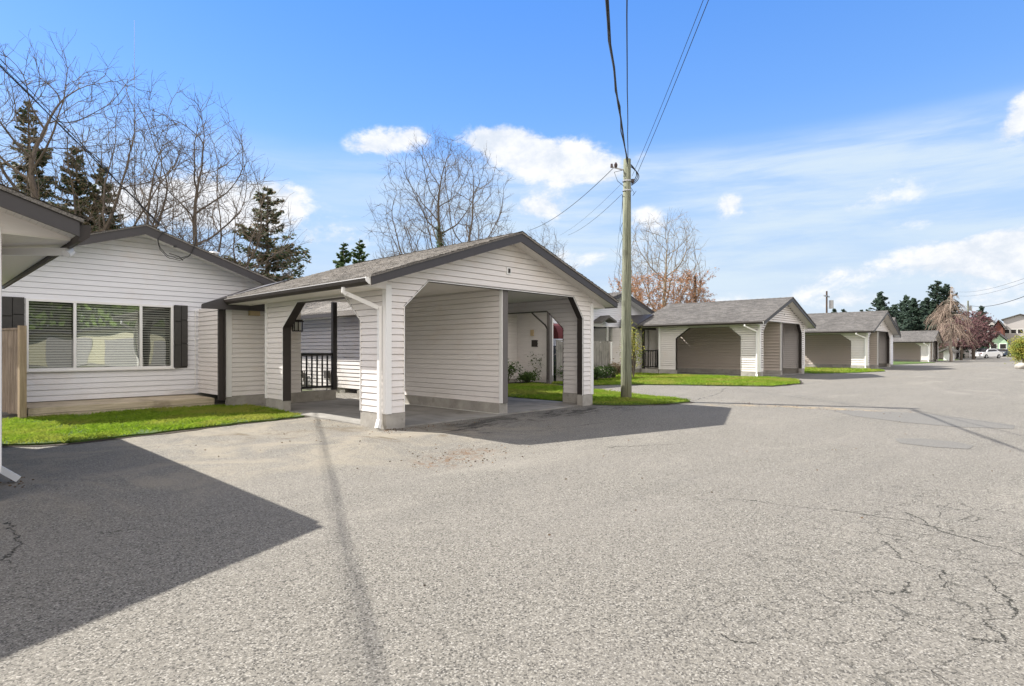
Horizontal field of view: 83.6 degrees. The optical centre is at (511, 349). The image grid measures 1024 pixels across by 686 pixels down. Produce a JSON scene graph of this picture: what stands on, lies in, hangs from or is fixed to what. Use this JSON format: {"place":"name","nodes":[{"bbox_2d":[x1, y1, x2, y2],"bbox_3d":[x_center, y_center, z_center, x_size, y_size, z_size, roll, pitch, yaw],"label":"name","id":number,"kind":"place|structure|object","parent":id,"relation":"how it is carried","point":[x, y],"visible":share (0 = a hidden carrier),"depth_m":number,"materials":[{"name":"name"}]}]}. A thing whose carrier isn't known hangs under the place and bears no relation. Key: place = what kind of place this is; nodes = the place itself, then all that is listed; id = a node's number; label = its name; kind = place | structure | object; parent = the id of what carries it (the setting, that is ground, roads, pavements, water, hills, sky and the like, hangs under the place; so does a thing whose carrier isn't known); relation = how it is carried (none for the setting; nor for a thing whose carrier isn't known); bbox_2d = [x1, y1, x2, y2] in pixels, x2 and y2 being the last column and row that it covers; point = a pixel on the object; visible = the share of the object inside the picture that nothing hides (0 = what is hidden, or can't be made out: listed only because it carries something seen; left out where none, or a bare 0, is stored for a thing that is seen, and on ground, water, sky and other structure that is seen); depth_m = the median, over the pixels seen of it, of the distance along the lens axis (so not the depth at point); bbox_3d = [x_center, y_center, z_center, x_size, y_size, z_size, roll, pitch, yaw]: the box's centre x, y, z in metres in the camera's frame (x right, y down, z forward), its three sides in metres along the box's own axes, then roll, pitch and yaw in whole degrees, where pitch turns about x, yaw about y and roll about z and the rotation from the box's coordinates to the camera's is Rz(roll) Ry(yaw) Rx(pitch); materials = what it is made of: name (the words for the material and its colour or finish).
{"place":"outdoors","nodes":[
{"label":"outdoors","id":0,"kind":"place"},
{"bbox_2d":[134,20,134,222],"bbox_3d":[-16.973,-6.697,25.736,0.036,16.193,0.038,0,0,43],"label":"antenna mast","id":1,"kind":"object","parent":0,"point":[134,115],"visible":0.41,"depth_m":25.73,"materials":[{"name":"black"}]},
{"bbox_2d":[2,403,300,443],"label":"grass","id":2,"kind":"structure","parent":0,"point":[30,430],"depth_m":10.65,"materials":[{"name":"green plant"}]},
{"bbox_2d":[0,400,991,585],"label":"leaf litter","id":3,"kind":"object","parent":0,"point":[444,452],"visible":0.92,"depth_m":7.82,"materials":[{"name":"brown plant"}]},
{"bbox_2d":[0,356,1023,685],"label":"road","id":4,"kind":"structure","parent":0,"point":[814,546],"depth_m":4.04,"materials":[{"name":"grey asphalt"}]},
{"bbox_2d":[0,183,90,481],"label":"carport","id":5,"kind":"object","parent":4,"relation":"on","point":[35,233],"visible":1,"depth_m":5.46,"materials":[{"name":"white"}]},
{"bbox_2d":[2,416,308,446],"bbox_3d":[-7.450,1.391,10.539,4.398,0.001,6.626,0,0,43],"label":"soil edge","id":6,"kind":"object","parent":4,"relation":"on","point":[133,436],"visible":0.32,"depth_m":9.01,"materials":[{"name":"brown soil"}]},
{"bbox_2d":[27,394,214,415],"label":"foundation","id":7,"kind":"structure","parent":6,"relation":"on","point":[68,407],"depth_m":12.61,"materials":[{"name":"beige concrete"}]},
{"bbox_2d":[222,231,618,429],"bbox_3d":[-2.096,-0.502,14.049,6.380,3.904,7.404,0,0,43],"label":"carport","id":8,"kind":"object","parent":4,"relation":"on","point":[433,335],"visible":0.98,"depth_m":12.65,"materials":[{"name":"white wood"}]},
{"bbox_2d":[553,319,562,345],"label":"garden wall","id":9,"kind":"structure","parent":4,"relation":"on","point":[554,341],"depth_m":25.99,"materials":[{"name":"white"}]},
{"bbox_2d":[555,340,611,381],"bbox_3d":[3.229,0.535,25.294,0.110,1.830,4.090,0,0,43],"label":"wooden fence","id":10,"kind":"object","parent":4,"relation":"on","point":[602,353],"visible":0.3,"depth_m":25.97,"materials":[{"name":"grey wood"}]},
{"bbox_2d":[592,402,693,404],"bbox_3d":[1.925,1.390,18.119,8.488,0.001,5.503,0,0,43],"label":"soil edge","id":11,"kind":"object","parent":4,"relation":"on","point":[666,404],"visible":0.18,"depth_m":14.37,"materials":[{"name":"brown soil"}]},
{"bbox_2d":[508,382,690,405],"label":"lawn","id":12,"kind":"structure","parent":11,"relation":"on","point":[614,404],"depth_m":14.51,"materials":[{"name":"green plant"}]},
{"bbox_2d":[610,158,638,397],"bbox_3d":[3.086,-1.800,15.658,0.785,6.801,0.310,0,0,10],"label":"utility pole","id":13,"kind":"object","parent":12,"relation":"on","point":[626,364],"visible":0.91,"depth_m":15.56,"materials":[{"name":"brown wood"}]},
{"bbox_2d":[531,168,612,229],"bbox_3d":[1.790,-5.097,20.639,0.016,0.447,10.137,0,0,-12],"label":"service wire","id":14,"kind":"object","parent":13,"relation":"attached to","point":[580,198],"visible":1,"depth_m":18.43,"materials":[{"name":"black"}]},
{"bbox_2d":[605,0,627,163],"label":"overhead cable","id":15,"kind":"object","parent":13,"relation":"attached to","point":[610,48],"visible":1,"depth_m":7.32,"materials":[{"name":"black plastic"}]},
{"bbox_2d":[613,195,622,296],"bbox_3d":[4.127,-3.285,22.267,0.296,2.151,13.481,0,0,9],"label":"service wire","id":16,"kind":"object","parent":13,"relation":"attached to","point":[620,244],"visible":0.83,"depth_m":18.60,"materials":[{"name":"black"}]},
{"bbox_2d":[626,0,627,145],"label":"overhead cable","id":17,"kind":"object","parent":13,"relation":"attached to","point":[627,60],"visible":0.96,"depth_m":8.89,"materials":[{"name":"black plastic"}]},
{"bbox_2d":[633,1,702,172],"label":"overhead cable","id":18,"kind":"object","parent":13,"relation":"attached to","point":[671,80],"visible":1,"depth_m":10.58,"materials":[{"name":"black plastic"}]},
{"bbox_2d":[634,0,708,179],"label":"overhead cable","id":19,"kind":"object","parent":13,"relation":"attached to","point":[675,81],"visible":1,"depth_m":10.36,"materials":[{"name":"black plastic"}]},
{"bbox_2d":[560,380,801,385],"bbox_3d":[6.758,1.389,25.317,10.415,0.001,11.197,0,0,43],"label":"soil edge","id":20,"kind":"object","parent":4,"relation":"on","point":[710,385],"visible":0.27,"depth_m":21.87,"materials":[{"name":"brown soil"}]},
{"bbox_2d":[638,297,816,376],"bbox_3d":[12.082,-0.656,32.684,7.482,4.212,8.340,0,0,43],"label":"carport","id":21,"kind":"object","parent":4,"relation":"on","point":[763,337],"visible":0.99,"depth_m":31.55,"materials":[{"name":"white"}]},
{"bbox_2d":[805,310,899,368],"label":"carport","id":22,"kind":"object","parent":4,"relation":"on","point":[862,339],"visible":0.73,"depth_m":42.55,"materials":[{"name":"white"}]},
{"bbox_2d":[893,330,942,361],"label":"carport","id":23,"kind":"object","parent":4,"relation":"on","point":[915,346],"visible":0.67,"depth_m":64.10,"materials":[{"name":"white"}]},
{"bbox_2d":[831,410,1014,428],"bbox_3d":[8.162,1.396,11.585,1.896,0.001,3.278,0,0,-9],"label":"asphalt patch","id":24,"kind":"object","parent":4,"relation":"on","point":[923,418],"visible":1,"depth_m":11.36,"materials":[{"name":"grey asphalt"}]},
{"bbox_2d":[895,438,972,448],"bbox_3d":[6.246,1.396,8.524,0.964,0.001,0.833,0,0,43],"label":"asphalt patch","id":25,"kind":"object","parent":4,"relation":"on","point":[932,443],"visible":1,"depth_m":8.47,"materials":[{"name":"grey asphalt"}]},
{"bbox_2d":[938,335,959,358],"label":"carport","id":26,"kind":"object","parent":4,"relation":"on","point":[940,355],"visible":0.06,"depth_m":80.52,"materials":[{"name":"beige"}]},
{"bbox_2d":[924,287,977,360],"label":"weeping birch","id":27,"kind":"object","parent":4,"relation":"on","point":[947,332],"visible":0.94,"depth_m":65.20,"materials":[{"name":"brown plant"}]},
{"bbox_2d":[932,284,971,357],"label":"conifer","id":28,"kind":"object","parent":4,"relation":"on","point":[947,287],"visible":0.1,"depth_m":90.94,"materials":[{"name":"green plant"}]},
{"bbox_2d":[937,316,987,359],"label":"plum tree","id":29,"kind":"object","parent":4,"relation":"on","point":[976,334],"visible":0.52,"depth_m":71.74,"materials":[{"name":"purple plant"}]},
{"bbox_2d":[963,348,971,357],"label":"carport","id":30,"kind":"object","parent":4,"relation":"on","point":[967,354],"visible":0.02,"depth_m":92.73,"materials":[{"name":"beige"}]},
{"bbox_2d":[967,301,971,316],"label":"utility pole","id":31,"kind":"object","parent":4,"relation":"on","point":[969,307],"visible":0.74,"depth_m":97.99,"materials":[{"name":"silver metal"}]},
{"bbox_2d":[970,296,1023,306],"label":"overhead cable","id":32,"kind":"object","parent":31,"relation":"attached to","point":[998,304],"visible":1,"depth_m":61.77,"materials":[{"name":"black plastic"}]},
{"bbox_2d":[956,307,1001,358],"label":"plum tree","id":33,"kind":"object","parent":4,"relation":"on","point":[991,336],"visible":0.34,"depth_m":76.95,"materials":[{"name":"purple plant"}]},
{"bbox_2d":[974,307,995,350],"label":"conifer","id":34,"kind":"object","parent":4,"relation":"on","point":[980,315],"visible":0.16,"depth_m":131.18,"materials":[{"name":"green plant"}]},
{"bbox_2d":[970,349,1002,358],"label":"parked car","id":35,"kind":"object","parent":4,"relation":"on","point":[985,353],"visible":0.85,"depth_m":85.65,"materials":[{"name":"white paint"}]},
{"bbox_2d":[993,349,1007,356],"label":"parked car","id":36,"kind":"object","parent":4,"relation":"on","point":[1002,350],"visible":0.23,"depth_m":105.97,"materials":[{"name":"grey paint"}]},
{"bbox_2d":[1003,350,1012,356],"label":"parked car","id":37,"kind":"object","parent":4,"relation":"on","point":[1005,353],"visible":0.33,"depth_m":105.43,"materials":[{"name":"blue paint"}]},
{"bbox_2d":[1004,330,1023,363],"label":"yellow shrub","id":38,"kind":"object","parent":4,"relation":"on","point":[1016,349],"visible":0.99,"depth_m":45.56,"materials":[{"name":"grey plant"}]},
{"bbox_2d":[0,0,1023,326],"label":"sky","id":39,"kind":"structure","parent":0,"point":[854,151],"materials":[{"name":"blue"}]},
{"bbox_2d":[553,324,562,366],"bbox_3d":[2.012,0.113,24.965,0.610,2.475,1.900,0,0,43],"label":"window","id":40,"kind":"structure","parent":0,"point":[557,331],"depth_m":24.70,"materials":[{"name":"red"}]},
{"bbox_2d":[553,346,555,366],"bbox_3d":[1.678,0.600,25.004,0.050,1.500,1.300,0,0,43],"label":"door leaf","id":41,"kind":"structure","parent":40,"relation":"in","point":[554,350],"depth_m":25.17,"materials":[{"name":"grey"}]},
{"bbox_2d":[552,372,799,386],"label":"lawn","id":42,"kind":"structure","parent":0,"point":[698,384],"depth_m":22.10,"materials":[{"name":"green plant"}]},
{"bbox_2d":[594,365,610,379],"bbox_3d":[3.626,0.986,24.396,1.381,0.811,1.265,0,0,-15],"label":"shrub","id":43,"kind":"object","parent":42,"relation":"on","point":[598,373],"visible":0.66,"depth_m":24.24,"materials":[{"name":"green plant"}]},
{"bbox_2d":[610,358,620,377],"bbox_3d":[4.725,0.912,26.748,1.574,0.962,1.555,0,0,-7],"label":"shrub","id":44,"kind":"object","parent":42,"relation":"on","point":[618,367],"visible":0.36,"depth_m":26.57,"materials":[{"name":"grey plant"}]},
{"bbox_2d":[616,322,647,376],"bbox_3d":[5.739,-0.087,27.273,1.653,2.943,1.422,0,0,43],"label":"shrub","id":45,"kind":"object","parent":42,"relation":"on","point":[633,356],"visible":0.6,"depth_m":27.15,"materials":[{"name":"green plant"}]},
{"label":"flower bed","id":46,"kind":"structure","parent":42,"relation":"on","visible":0},
{"bbox_2d":[508,359,522,382],"bbox_3d":[-0.238,0.890,22.530,1.294,1.041,1.240,0,0,43],"label":"shrub","id":47,"kind":"object","parent":46,"relation":"on","point":[510,375],"visible":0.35,"depth_m":22.45,"materials":[{"name":"green plant"}]},
{"bbox_2d":[515,369,539,382],"bbox_3d":[0.581,1.087,23.009,1.140,0.648,1.017,0,0,43],"label":"shrub","id":48,"kind":"object","parent":46,"relation":"on","point":[526,377],"visible":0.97,"depth_m":22.80,"materials":[{"name":"green plant"}]},
{"bbox_2d":[527,350,557,375],"bbox_3d":[1.180,0.625,23.872,1.417,1.564,1.389,0,0,43],"label":"shrub","id":49,"kind":"object","parent":46,"relation":"on","point":[540,363],"visible":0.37,"depth_m":23.53,"materials":[{"name":"green plant"}]},
{"bbox_2d":[553,365,562,380],"bbox_3d":[1.870,1.005,24.267,1.294,0.811,1.249,0,0,43],"label":"shrub","id":50,"kind":"object","parent":46,"relation":"on","point":[554,372],"visible":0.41,"depth_m":24.03,"materials":[{"name":"green plant"}]},
{"bbox_2d":[596,364,617,377],"bbox_3d":[4.297,1.015,26.062,1.145,0.752,1.162,0,0,43],"label":"shrub","id":51,"kind":"object","parent":46,"relation":"on","point":[610,368],"visible":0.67,"depth_m":25.89,"materials":[{"name":"green plant"}]},
{"bbox_2d":[693,276,696,302],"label":"utility pole","id":52,"kind":"object","parent":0,"point":[694,287],"visible":0.23,"depth_m":47.42,"materials":[{"name":"brown wood"}]},
{"bbox_2d":[804,366,884,373],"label":"grass","id":53,"kind":"structure","parent":0,"point":[809,369],"depth_m":35.71,"materials":[{"name":"green plant"}]},
{"bbox_2d":[893,361,935,364],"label":"lawn","id":54,"kind":"structure","parent":0,"point":[897,363],"depth_m":58.50,"materials":[{"name":"green plant"}]},
{"bbox_3d":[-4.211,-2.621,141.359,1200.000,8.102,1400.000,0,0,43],"label":"ground","id":55,"kind":"structure","parent":0,"visible":0},
{"bbox_2d":[2,325,26,417],"bbox_3d":[-10.243,0.495,11.580,1.728,1.910,0.110,0,0,31],"label":"wooden fence","id":56,"kind":"object","parent":55,"relation":"on","point":[14,370],"visible":0.87,"depth_m":11.31,"materials":[{"name":"brown wood"}]},
{"bbox_2d":[0,100,67,207],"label":"conifer","id":57,"kind":"object","parent":55,"relation":"on","point":[44,194],"visible":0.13,"depth_m":27.56,"materials":[{"name":"green plant"}]},
{"bbox_2d":[48,144,106,226],"bbox_3d":[-20.787,-4.207,27.333,5.099,11.214,5.006,0,0,43],"label":"conifer","id":58,"kind":"object","parent":55,"relation":"on","point":[78,184],"visible":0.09,"depth_m":27.20,"materials":[{"name":"green plant"}]},
{"bbox_2d":[76,164,123,232],"bbox_3d":[-19.598,-3.730,27.325,4.972,10.259,4.664,0,0,43],"label":"conifer","id":59,"kind":"object","parent":55,"relation":"on","point":[101,175],"visible":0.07,"depth_m":27.08,"materials":[{"name":"green plant"}]},
{"bbox_2d":[0,26,246,262],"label":"bare tree","id":60,"kind":"object","parent":55,"relation":"on","point":[31,180],"visible":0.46,"depth_m":24.36,"materials":[{"name":"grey plant"}]},
{"bbox_2d":[2,224,287,414],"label":"house","id":61,"kind":"structure","parent":55,"relation":"on","point":[143,310],"depth_m":13.78,"materials":[{"name":"white wood"}]},
{"bbox_2d":[0,59,162,228],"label":"service cable","id":62,"kind":"object","parent":61,"relation":"attached to","point":[66,128],"visible":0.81,"depth_m":10.45,"materials":[{"name":"black plastic"}]},
{"bbox_2d":[0,64,167,231],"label":"service cable","id":63,"kind":"object","parent":61,"relation":"attached to","point":[30,95],"visible":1,"depth_m":9.46,"materials":[{"name":"black plastic"}]},
{"bbox_2d":[25,298,174,371],"bbox_3d":[-9.598,-0.300,13.480,0.220,1.600,2.920,0,0,43],"label":"window","id":64,"kind":"structure","parent":61,"relation":"in","point":[63,335],"depth_m":13.40,"materials":[{"name":"clear glass"}]},
{"bbox_2d":[62,77,313,280],"bbox_3d":[-14.806,-5.400,26.686,10.384,13.601,10.341,0,0,43],"label":"bare tree","id":65,"kind":"object","parent":55,"relation":"on","point":[195,207],"visible":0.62,"depth_m":25.79,"materials":[{"name":"grey plant"}]},
{"bbox_2d":[222,186,311,281],"bbox_3d":[-12.974,-3.617,29.891,6.058,10.034,6.006,0,0,11],"label":"conifer","id":66,"kind":"object","parent":55,"relation":"on","point":[280,258],"visible":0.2,"depth_m":29.91,"materials":[{"name":"green plant"}]},
{"bbox_2d":[332,242,353,267],"bbox_3d":[-9.786,-2.368,33.392,4.332,7.745,4.385,0,0,43],"label":"conifer","id":67,"kind":"object","parent":55,"relation":"on","point":[342,261],"visible":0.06,"depth_m":33.26,"materials":[{"name":"green plant"}]},
{"bbox_2d":[350,239,369,263],"bbox_3d":[-9.029,-2.594,33.803,3.772,7.996,3.713,0,0,28],"label":"conifer","id":68,"kind":"object","parent":55,"relation":"on","point":[360,251],"visible":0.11,"depth_m":33.99,"materials":[{"name":"green plant"}]},
{"bbox_2d":[300,301,553,392],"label":"house","id":69,"kind":"structure","parent":55,"relation":"on","point":[528,333],"depth_m":20.10,"materials":[{"name":"white"}]},
{"bbox_2d":[364,126,513,258],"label":"bare tree","id":70,"kind":"object","parent":55,"relation":"on","point":[440,234],"visible":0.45,"depth_m":41.64,"materials":[{"name":"grey plant"}]},
{"bbox_2d":[527,222,580,272],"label":"bare tree","id":71,"kind":"object","parent":55,"relation":"on","point":[542,239],"visible":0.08,"depth_m":55.39,"materials":[{"name":"grey plant"}]},
{"bbox_2d":[594,292,655,372],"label":"house","id":72,"kind":"structure","parent":55,"relation":"on","point":[611,332],"depth_m":32.92,"materials":[{"name":"white"}]},
{"bbox_2d":[594,315,616,323],"bbox_3d":[5.170,-1.635,31.882,0.600,0.470,1.500,0,0,43],"label":"gable hood","id":73,"kind":"object","parent":72,"relation":"attached to","point":[606,318],"visible":0.9,"depth_m":31.69,"materials":[{"name":"grey"}]},
{"bbox_2d":[594,325,618,343],"bbox_3d":[5.206,-0.820,32.548,0.220,1.000,2.980,0,0,43],"label":"window","id":74,"kind":"structure","parent":72,"relation":"in","point":[601,333],"depth_m":32.62,"materials":[{"name":"glass"}]},
{"bbox_2d":[608,207,718,311],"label":"bare tree","id":75,"kind":"object","parent":55,"relation":"on","point":[641,292],"visible":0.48,"depth_m":47.15,"materials":[{"name":"brown plant"}]},
{"bbox_2d":[676,275,706,302],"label":"bare tree","id":76,"kind":"object","parent":55,"relation":"on","point":[690,293],"visible":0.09,"depth_m":48.88,"materials":[{"name":"brown plant"}]},
{"bbox_2d":[823,291,833,312],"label":"utility pole","id":77,"kind":"object","parent":55,"relation":"on","point":[831,304],"visible":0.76,"depth_m":56.05,"materials":[{"name":"grey wood"}]},
{"bbox_2d":[866,291,907,330],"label":"conifer","id":78,"kind":"object","parent":55,"relation":"on","point":[880,304],"visible":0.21,"depth_m":85.05,"materials":[{"name":"green plant"}]},
{"bbox_2d":[890,304,899,318],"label":"conifer","id":79,"kind":"object","parent":55,"relation":"on","point":[895,306],"visible":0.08,"depth_m":94.27,"materials":[{"name":"green plant"}]},
{"bbox_2d":[891,317,900,365],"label":"porch house","id":80,"kind":"structure","parent":55,"relation":"on","point":[896,323],"depth_m":48.68,"materials":[{"name":"white"}]},
{"bbox_2d":[893,295,929,330],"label":"conifer","id":81,"kind":"object","parent":55,"relation":"on","point":[904,302],"visible":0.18,"depth_m":89.93,"materials":[{"name":"green plant"}]},
{"bbox_2d":[898,298,935,330],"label":"conifer","id":82,"kind":"object","parent":55,"relation":"on","point":[915,321],"visible":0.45,"depth_m":85.43,"materials":[{"name":"green plant"}]},
{"bbox_2d":[921,297,937,330],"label":"conifer","id":83,"kind":"object","parent":55,"relation":"on","point":[927,301],"visible":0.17,"depth_m":91.07,"materials":[{"name":"green plant"}]},
{"bbox_2d":[921,280,964,357],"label":"conifer","id":84,"kind":"object","parent":55,"relation":"on","point":[935,294],"visible":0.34,"depth_m":90.28,"materials":[{"name":"green plant"}]},
{"bbox_2d":[938,348,959,359],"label":"shed","id":85,"kind":"structure","parent":55,"relation":"on","point":[946,354],"depth_m":70.56,"materials":[{"name":"grey"}]},
{"bbox_2d":[987,333,1011,348],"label":"house","id":86,"kind":"structure","parent":55,"relation":"on","point":[1001,342],"depth_m":125.89,"materials":[{"name":"green paint"}]},
{"bbox_2d":[999,344,1006,348],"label":"window","id":87,"kind":"structure","parent":86,"relation":"in","point":[1001,346],"depth_m":125.37,"materials":[{"name":"glass"}]},
{"bbox_2d":[993,320,1007,335],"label":"house","id":88,"kind":"structure","parent":55,"relation":"on","point":[1001,328],"depth_m":145.10,"materials":[{"name":"red brick"}]},
{"bbox_2d":[1001,314,1023,345],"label":"house","id":89,"kind":"structure","parent":55,"relation":"on","point":[1014,324],"depth_m":150.40,"materials":[{"name":"grey"}]},
{"bbox_2d":[1011,329,1016,333],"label":"window","id":90,"kind":"structure","parent":89,"relation":"in","point":[1013,331],"depth_m":150.41,"materials":[{"name":"glass"}]},
{"bbox_2d":[1014,363,1023,368],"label":"boulder","id":91,"kind":"object","parent":55,"relation":"on","point":[1019,366],"visible":0.8,"depth_m":40.33,"materials":[{"name":"concrete"}]}
]}

